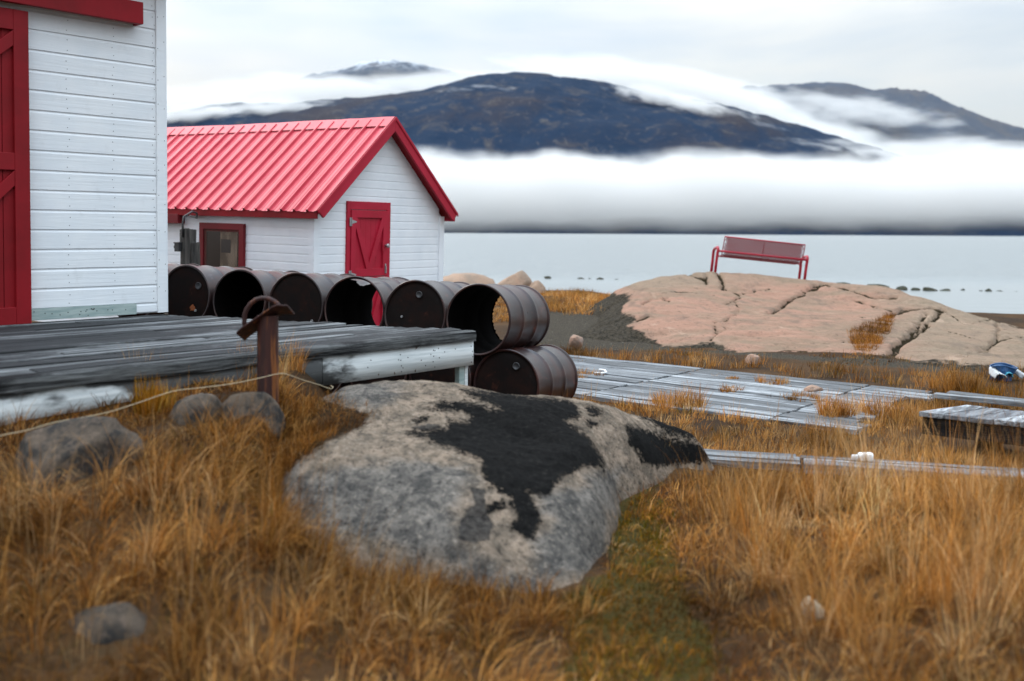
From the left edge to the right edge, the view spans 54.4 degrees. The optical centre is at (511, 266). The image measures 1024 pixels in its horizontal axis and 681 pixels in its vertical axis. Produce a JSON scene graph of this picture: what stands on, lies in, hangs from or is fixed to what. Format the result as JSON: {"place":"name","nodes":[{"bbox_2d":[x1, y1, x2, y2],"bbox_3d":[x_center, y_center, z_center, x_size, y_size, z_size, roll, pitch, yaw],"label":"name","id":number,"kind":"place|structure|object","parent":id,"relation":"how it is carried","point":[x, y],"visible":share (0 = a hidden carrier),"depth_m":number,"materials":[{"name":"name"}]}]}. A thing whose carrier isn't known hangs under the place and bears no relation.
{"place":"outdoors","nodes":[
{"label":"outdoors","id":0,"kind":"place"},
{"bbox_2d":[0,0,167,324],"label":"wooden building","id":1,"kind":"structure","parent":0,"point":[83,166],"depth_m":8.26,"materials":[{"name":"white paint"}]},
{"bbox_2d":[0,7,31,324],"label":"sliding door","id":2,"kind":"structure","parent":1,"relation":"in","point":[15,216],"depth_m":7.79,"materials":[{"name":"red paint"}]},
{"bbox_2d":[0,290,1023,680],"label":"ground","id":3,"kind":"structure","parent":0,"point":[562,328],"depth_m":3.85,"materials":[{"name":"brown plant"}]},
{"bbox_2d":[14,416,143,491],"bbox_3d":[-2.012,0.936,4.629,0.566,0.496,0.448,-1,2,-35],"label":"boulder","id":4,"kind":"object","parent":3,"relation":"on","point":[44,440],"visible":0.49,"depth_m":4.47,"materials":[{"name":"grey stone"}]},
{"bbox_2d":[67,602,146,644],"bbox_3d":[-1.404,1.357,3.500,0.391,0.384,0.274,0,2,0],"label":"boulder","id":5,"kind":"object","parent":3,"relation":"on","point":[117,615],"visible":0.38,"depth_m":3.41,"materials":[{"name":"grey stone"}]},
{"bbox_2d":[117,343,168,361],"bbox_3d":[-2.130,0.575,5.730,0.297,0.315,0.278,-1,2,-27],"label":"grass tuft","id":6,"kind":"object","parent":3,"relation":"on","point":[139,355],"visible":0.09,"depth_m":5.72,"materials":[{"name":"plant"}]},
{"bbox_2d":[127,373,178,416],"bbox_3d":[-1.949,0.676,5.317,0.328,0.233,0.325,0,2,0],"label":"grass tuft","id":7,"kind":"object","parent":3,"relation":"on","point":[160,401],"visible":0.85,"depth_m":5.29,"materials":[{"name":"brown plant"}]},
{"bbox_2d":[173,211,200,264],"bbox_3d":[-4.252,0.183,13.303,0.371,1.858,0.533,1,2,9],"label":"meter post","id":8,"kind":"object","parent":3,"relation":"on","point":[187,246],"visible":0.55,"depth_m":13.06,"materials":[{"name":"grey metal"}]},
{"bbox_2d":[169,393,221,424],"bbox_3d":[-1.650,0.845,5.183,0.360,0.366,0.288,0,2,0],"label":"boulder","id":9,"kind":"object","parent":3,"relation":"on","point":[178,416],"visible":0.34,"depth_m":5.10,"materials":[{"name":"grey stone"}]},
{"bbox_2d":[0,370,404,680],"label":"grass","id":10,"kind":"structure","parent":3,"relation":"on","point":[273,597],"depth_m":3.74,"materials":[{"name":"brown plant"}]},
{"bbox_2d":[0,314,475,425],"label":"plank deck","id":11,"kind":"structure","parent":3,"relation":"on","point":[51,366],"depth_m":6.52,"materials":[{"name":"grey wood"}]},
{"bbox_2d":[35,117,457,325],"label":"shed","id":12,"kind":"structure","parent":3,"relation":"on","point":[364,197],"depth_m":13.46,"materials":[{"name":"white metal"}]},
{"bbox_2d":[199,222,245,266],"bbox_3d":[-3.886,-0.082,13.364,0.884,1.000,0.072,3,3,34],"label":"window","id":13,"kind":"structure","parent":12,"relation":"in","point":[221,244],"depth_m":13.33,"materials":[{"name":"red paint"}]},
{"bbox_2d":[345,201,390,325],"bbox_3d":[-1.890,0.136,13.244,0.114,1.987,0.850,3,3,34],"label":"door","id":14,"kind":"structure","parent":12,"relation":"in","point":[367,239],"depth_m":13.25,"materials":[{"name":"red paint"}]},
{"bbox_2d":[221,392,284,438],"bbox_3d":[-1.370,0.800,5.231,0.338,0.295,0.271,0,2,0],"label":"boulder","id":15,"kind":"object","parent":3,"relation":"on","point":[245,400],"visible":0.59,"depth_m":5.16,"materials":[{"name":"grey stone"}]},
{"bbox_2d":[236,296,293,404],"bbox_3d":[-1.345,0.586,5.444,0.278,0.857,0.170,0,2,0],"label":"bollard","id":16,"kind":"object","parent":3,"relation":"on","point":[264,325],"visible":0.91,"depth_m":5.39,"materials":[{"name":"brown metal"}]},
{"bbox_2d":[0,373,332,435],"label":"cord","id":17,"kind":"object","parent":16,"relation":"attached to","point":[169,392],"visible":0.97,"depth_m":5.01,"materials":[{"name":"beige fabric"}]},
{"bbox_2d":[227,334,318,379],"bbox_3d":[-1.511,0.531,6.189,0.637,0.313,0.578,0,2,0],"label":"grass tuft","id":18,"kind":"object","parent":3,"relation":"on","point":[294,364],"visible":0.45,"depth_m":6.19,"materials":[{"name":"brown plant"}]},
{"bbox_2d":[237,386,379,492],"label":"grass","id":19,"kind":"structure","parent":3,"relation":"on","point":[309,434],"depth_m":5.20,"materials":[{"name":"brown plant"}]},
{"bbox_2d":[328,382,350,392],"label":"oil drum","id":20,"kind":"object","parent":3,"relation":"on","point":[336,387],"visible":0.02,"depth_m":8.98,"materials":[{"name":"brown metal"}]},
{"bbox_2d":[268,272,372,321],"bbox_3d":[-1.820,0.364,9.533,0.606,0.606,0.880,1,-1,22],"label":"oil drum","id":21,"kind":"object","parent":20,"relation":"on","point":[302,296],"visible":0.57,"depth_m":9.14,"materials":[{"name":"brown metal"}]},
{"bbox_2d":[350,374,408,384],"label":"oil drum","id":22,"kind":"object","parent":3,"relation":"on","point":[395,378],"visible":0.04,"depth_m":8.77,"materials":[{"name":"brown metal"}]},
{"bbox_2d":[324,276,408,326],"bbox_3d":[-1.260,0.395,9.270,0.606,0.606,0.880,1,-1,19],"label":"oil drum","id":23,"kind":"object","parent":22,"relation":"on","point":[348,300],"visible":0.56,"depth_m":9.19,"materials":[{"name":"brown metal"}]},
{"bbox_2d":[226,437,562,604],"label":"grass","id":24,"kind":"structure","parent":3,"relation":"on","point":[445,585],"depth_m":4.22,"materials":[{"name":"brown plant"}]},
{"bbox_2d":[409,354,487,386],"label":"oil drum","id":25,"kind":"object","parent":3,"relation":"on","point":[447,375],"visible":0.06,"depth_m":8.53,"materials":[{"name":"brown metal"}]},
{"bbox_2d":[384,280,469,328],"bbox_3d":[-0.672,0.431,9.002,0.606,0.606,0.880,1,-1,23],"label":"oil drum","id":26,"kind":"object","parent":25,"relation":"on","point":[417,303],"visible":0.59,"depth_m":8.63,"materials":[{"name":"brown metal"}]},
{"bbox_2d":[443,273,495,283],"bbox_3d":[-1.304,0.724,25.541,2.015,1.100,1.813,0,2,0],"label":"shore rock","id":27,"kind":"object","parent":3,"relation":"on","point":[471,278],"visible":0.16,"depth_m":25.41,"materials":[{"name":"stone"}]},
{"bbox_2d":[278,380,714,592],"bbox_3d":[-0.011,1.233,5.545,3.192,1.049,3.197,0,2,0],"label":"boulder","id":28,"kind":"object","parent":3,"relation":"on","point":[493,481],"visible":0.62,"depth_m":4.84,"materials":[{"name":"stone"}]},
{"bbox_2d":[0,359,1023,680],"bbox_3d":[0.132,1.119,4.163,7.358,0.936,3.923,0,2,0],"label":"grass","id":29,"kind":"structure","parent":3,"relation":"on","point":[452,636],"depth_m":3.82,"materials":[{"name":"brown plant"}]},
{"bbox_2d":[498,270,531,285],"bbox_3d":[0.049,0.634,24.637,0.949,1.089,0.854,0,2,0],"label":"shore rock","id":30,"kind":"object","parent":3,"relation":"on","point":[521,277],"visible":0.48,"depth_m":24.40,"materials":[{"name":"stone"}]},
{"bbox_2d":[473,344,577,397],"bbox_3d":[0.133,0.998,8.643,0.606,0.606,0.880,1,-1,25],"label":"oil drum","id":31,"kind":"object","parent":3,"relation":"on","point":[545,369],"visible":0.63,"depth_m":8.32,"materials":[{"name":"brown metal"}]},
{"bbox_2d":[446,283,549,355],"bbox_3d":[-0.109,0.456,8.740,0.607,0.608,0.880,1,-1,24],"label":"oil drum","id":32,"kind":"object","parent":31,"relation":"on","point":[470,306],"visible":0.81,"depth_m":8.72,"materials":[{"name":"brown metal"}]},
{"bbox_2d":[529,280,545,292],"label":"shore rock","id":33,"kind":"object","parent":3,"relation":"on","point":[537,285],"visible":0.2,"depth_m":23.50,"materials":[{"name":"stone"}]},
{"bbox_2d":[569,334,582,348],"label":"stone","id":34,"kind":"object","parent":3,"relation":"on","point":[574,340],"visible":0.94,"depth_m":13.58,"materials":[{"name":"stone"}]},
{"bbox_2d":[528,483,759,680],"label":"grass","id":35,"kind":"structure","parent":3,"relation":"on","point":[616,635],"depth_m":3.90,"materials":[{"name":"brown plant"}]},
{"bbox_2d":[552,493,736,680],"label":"moss","id":36,"kind":"object","parent":3,"relation":"on","point":[659,542],"visible":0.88,"depth_m":4.00,"materials":[{"name":"green plant"}]},
{"bbox_2d":[569,355,933,433],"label":"boardwalk","id":37,"kind":"structure","parent":3,"relation":"on","point":[621,378],"depth_m":9.96,"materials":[{"name":"grey wood"}]},
{"bbox_2d":[577,368,603,377],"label":"grass tuft","id":38,"kind":"object","parent":37,"relation":"on","point":[585,372],"visible":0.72,"depth_m":10.95,"materials":[{"name":"brown plant"}]},
{"bbox_2d":[595,369,606,373],"bbox_3d":[0.998,1.165,11.030,0.120,0.041,0.175,1,2,24],"label":"hooked pipe","id":39,"kind":"object","parent":37,"relation":"on","point":[605,372],"visible":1,"depth_m":11.00,"materials":[{"name":"white plastic"}]},
{"bbox_2d":[646,383,713,408],"bbox_3d":[1.540,1.149,9.129,0.674,0.236,0.578,0,2,0],"label":"grass tuft","id":40,"kind":"object","parent":37,"relation":"on","point":[680,399],"visible":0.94,"depth_m":9.04,"materials":[{"name":"brown plant"}]},
{"bbox_2d":[717,383,745,391],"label":"grass tuft","id":41,"kind":"object","parent":37,"relation":"on","point":[725,389],"visible":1,"depth_m":9.89,"materials":[{"name":"brown plant"}]},
{"bbox_2d":[754,375,789,384],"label":"grass tuft","id":42,"kind":"object","parent":37,"relation":"on","point":[777,381],"visible":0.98,"depth_m":10.41,"materials":[{"name":"brown plant"}]},
{"bbox_2d":[783,387,825,401],"bbox_3d":[2.765,1.209,9.465,0.408,0.105,0.428,0,2,0],"label":"grass tuft","id":43,"kind":"object","parent":37,"relation":"on","point":[797,395],"visible":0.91,"depth_m":9.46,"materials":[{"name":"brown plant"}]},
{"bbox_2d":[804,385,822,391],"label":"stone","id":44,"kind":"object","parent":37,"relation":"on","point":[810,388],"visible":0.6,"depth_m":9.91,"materials":[{"name":"stone"}]},
{"bbox_2d":[811,387,860,417],"bbox_3d":[2.816,1.153,8.616,0.541,0.276,0.508,0,2,-19],"label":"grass tuft","id":45,"kind":"object","parent":37,"relation":"on","point":[838,410],"visible":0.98,"depth_m":8.58,"materials":[{"name":"brown plant"}]},
{"bbox_2d":[842,385,928,419],"bbox_3d":[3.257,1.152,8.588,0.821,0.286,0.630,2,3,39],"label":"grass tuft","id":46,"kind":"object","parent":37,"relation":"on","point":[889,409],"visible":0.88,"depth_m":8.59,"materials":[{"name":"brown plant"}]},
{"bbox_2d":[745,354,759,363],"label":"stone","id":47,"kind":"object","parent":3,"relation":"on","point":[751,358],"visible":0.51,"depth_m":12.20,"materials":[{"name":"stone"}]},
{"bbox_2d":[577,355,927,406],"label":"grass","id":48,"kind":"structure","parent":3,"relation":"on","point":[727,386],"depth_m":10.25,"materials":[{"name":"brown plant"}]},
{"bbox_2d":[557,340,1023,418],"bbox_3d":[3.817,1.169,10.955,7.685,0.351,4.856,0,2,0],"label":"grass","id":49,"kind":"structure","parent":3,"relation":"on","point":[713,363],"depth_m":11.24,"materials":[{"name":"brown plant"}]},
{"bbox_2d":[576,271,1023,370],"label":"bedrock","id":50,"kind":"structure","parent":3,"relation":"on","point":[738,312],"depth_m":15.84,"materials":[{"name":"beige stone"}]},
{"bbox_2d":[710,236,808,278],"bbox_3d":[5.262,-0.147,21.172,1.994,0.839,0.618,6,2,0],"label":"bench","id":51,"kind":"object","parent":50,"relation":"on","point":[754,252],"visible":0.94,"depth_m":20.93,"materials":[{"name":"red metal"}]},
{"bbox_2d":[847,312,895,351],"bbox_3d":[5.535,0.947,15.217,0.649,0.326,4.191,1,2,27],"label":"grass patch","id":52,"kind":"object","parent":50,"relation":"on","point":[869,340],"visible":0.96,"depth_m":14.60,"materials":[{"name":"brown plant"}]},
{"bbox_2d":[801,596,825,623],"bbox_3d":[1.148,1.325,3.798,0.102,0.129,0.102,0,2,0],"label":"stone","id":53,"kind":"object","parent":3,"relation":"on","point":[819,607],"visible":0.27,"depth_m":3.77,"materials":[{"name":"beige stone"}]},
{"bbox_2d":[704,449,1023,481],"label":"boardwalk","id":54,"kind":"structure","parent":3,"relation":"on","point":[714,455],"depth_m":6.63,"materials":[{"name":"grey wood"}]},
{"bbox_2d":[910,361,993,392],"bbox_3d":[4.455,1.091,10.102,0.781,0.315,0.794,0,2,0],"label":"grass tuft","id":55,"kind":"object","parent":3,"relation":"on","point":[961,382],"visible":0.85,"depth_m":9.98,"materials":[{"name":"brown plant"}]},
{"bbox_2d":[919,405,1023,454],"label":"plank platform","id":56,"kind":"structure","parent":3,"relation":"on","point":[942,418],"depth_m":7.16,"materials":[{"name":"grey wood"}]},
{"bbox_2d":[932,390,1023,406],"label":"loose board","id":57,"kind":"object","parent":3,"relation":"on","point":[967,396],"visible":0.98,"depth_m":8.58,"materials":[{"name":"grey wood"}]},
{"bbox_2d":[970,385,1003,395],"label":"bushy plant","id":58,"kind":"object","parent":3,"relation":"on","point":[988,392],"visible":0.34,"depth_m":9.09,"materials":[{"name":"plant"}]},
{"bbox_2d":[989,362,1017,380],"bbox_3d":[5.351,1.156,10.900,0.309,0.192,0.259,0,2,-20],"label":"crushed tub","id":59,"kind":"object","parent":3,"relation":"on","point":[1004,368],"visible":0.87,"depth_m":10.80,"materials":[{"name":"blue plastic"}]},
{"bbox_2d":[989,367,1006,378],"bbox_3d":[5.241,1.151,10.767,0.131,0.109,0.237,0,2,0],"label":"rag","id":60,"kind":"object","parent":59,"relation":"on","point":[995,373],"visible":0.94,"depth_m":10.74,"materials":[{"name":"white fabric"}]},
{"bbox_2d":[1014,369,1023,378],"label":"rag","id":61,"kind":"object","parent":3,"relation":"on","point":[1018,373],"visible":0.94,"depth_m":10.81,"materials":[{"name":"white fabric"}]},
{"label":"oil drum","id":62,"kind":"object","parent":3,"relation":"on","visible":0},
{"bbox_2d":[118,263,199,316],"bbox_3d":[-3.639,0.264,10.375,0.606,0.606,0.880,1,0,22],"label":"oil drum","id":63,"kind":"object","parent":62,"relation":"on","point":[171,266],"visible":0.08,"depth_m":10.16,"materials":[{"name":"brown metal"}]},
{"bbox_2d":[165,265,252,316],"bbox_3d":[-3.011,0.293,10.086,0.606,0.606,0.880,1,-1,23],"label":"oil drum","id":64,"kind":"object","parent":62,"relation":"on","point":[191,288],"visible":0.46,"depth_m":9.70,"materials":[{"name":"brown metal"}]},
{"bbox_2d":[213,269,296,318],"bbox_3d":[-2.421,0.337,9.812,0.606,0.606,0.880,1,-1,21],"label":"oil drum","id":65,"kind":"object","parent":62,"relation":"on","point":[236,291],"visible":0.46,"depth_m":9.69,"materials":[{"name":"brown metal"}]},
{"bbox_2d":[493,284,611,322],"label":"grass","id":66,"kind":"structure","parent":0,"point":[581,294],"depth_m":20.45,"materials":[{"name":"brown plant"}]},
{"bbox_2d":[166,0,1023,127],"label":"sky","id":67,"kind":"structure","parent":0,"point":[968,54],"materials":[{"name":"white"}]},
{"bbox_2d":[167,72,1023,221],"label":"hill","id":68,"kind":"structure","parent":0,"point":[515,146],"depth_m":2004.48,"materials":[{"name":"stone"}]},
{"bbox_2d":[233,60,1023,193],"label":"mountain","id":69,"kind":"structure","parent":0,"point":[925,128],"depth_m":4561.61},
{"bbox_2d":[443,233,1023,313],"bbox_3d":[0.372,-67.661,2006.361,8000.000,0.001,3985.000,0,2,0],"label":"water","id":70,"kind":"structure","parent":0,"point":[972,266],"depth_m":84.92,"materials":[{"name":"grey liquid"}]},
{"bbox_2d":[896,286,907,290],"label":"rock","id":71,"kind":"object","parent":70,"relation":"in","point":[902,288],"visible":0.5,"depth_m":42.27,"materials":[{"name":"grey stone"}]},
{"bbox_2d":[923,287,937,290],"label":"rock","id":72,"kind":"object","parent":70,"relation":"in","point":[927,289],"visible":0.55,"depth_m":41.91,"materials":[{"name":"grey stone"}]},
{"bbox_2d":[444,203,1023,235],"label":"shore","id":73,"kind":"structure","parent":0,"point":[999,220],"depth_m":1549.04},
{"bbox_2d":[562,376,1023,497],"bbox_3d":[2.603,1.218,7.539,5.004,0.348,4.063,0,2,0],"label":"grass","id":74,"kind":"structure","parent":0,"point":[874,428],"depth_m":7.57,"materials":[{"name":"brown plant"}]},
{"bbox_2d":[654,366,1023,680],"bbox_3d":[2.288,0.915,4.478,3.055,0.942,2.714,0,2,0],"label":"grass","id":75,"kind":"structure","parent":0,"point":[976,559],"depth_m":4.12,"materials":[{"name":"brown plant"}]},
{"bbox_2d":[851,452,872,461],"bbox_3d":[2.329,1.266,6.623,0.134,0.058,0.067,0,2,2],"label":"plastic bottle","id":76,"kind":"object","parent":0,"point":[855,457],"visible":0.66,"depth_m":6.60,"materials":[{"name":"white plastic"}]}
]}

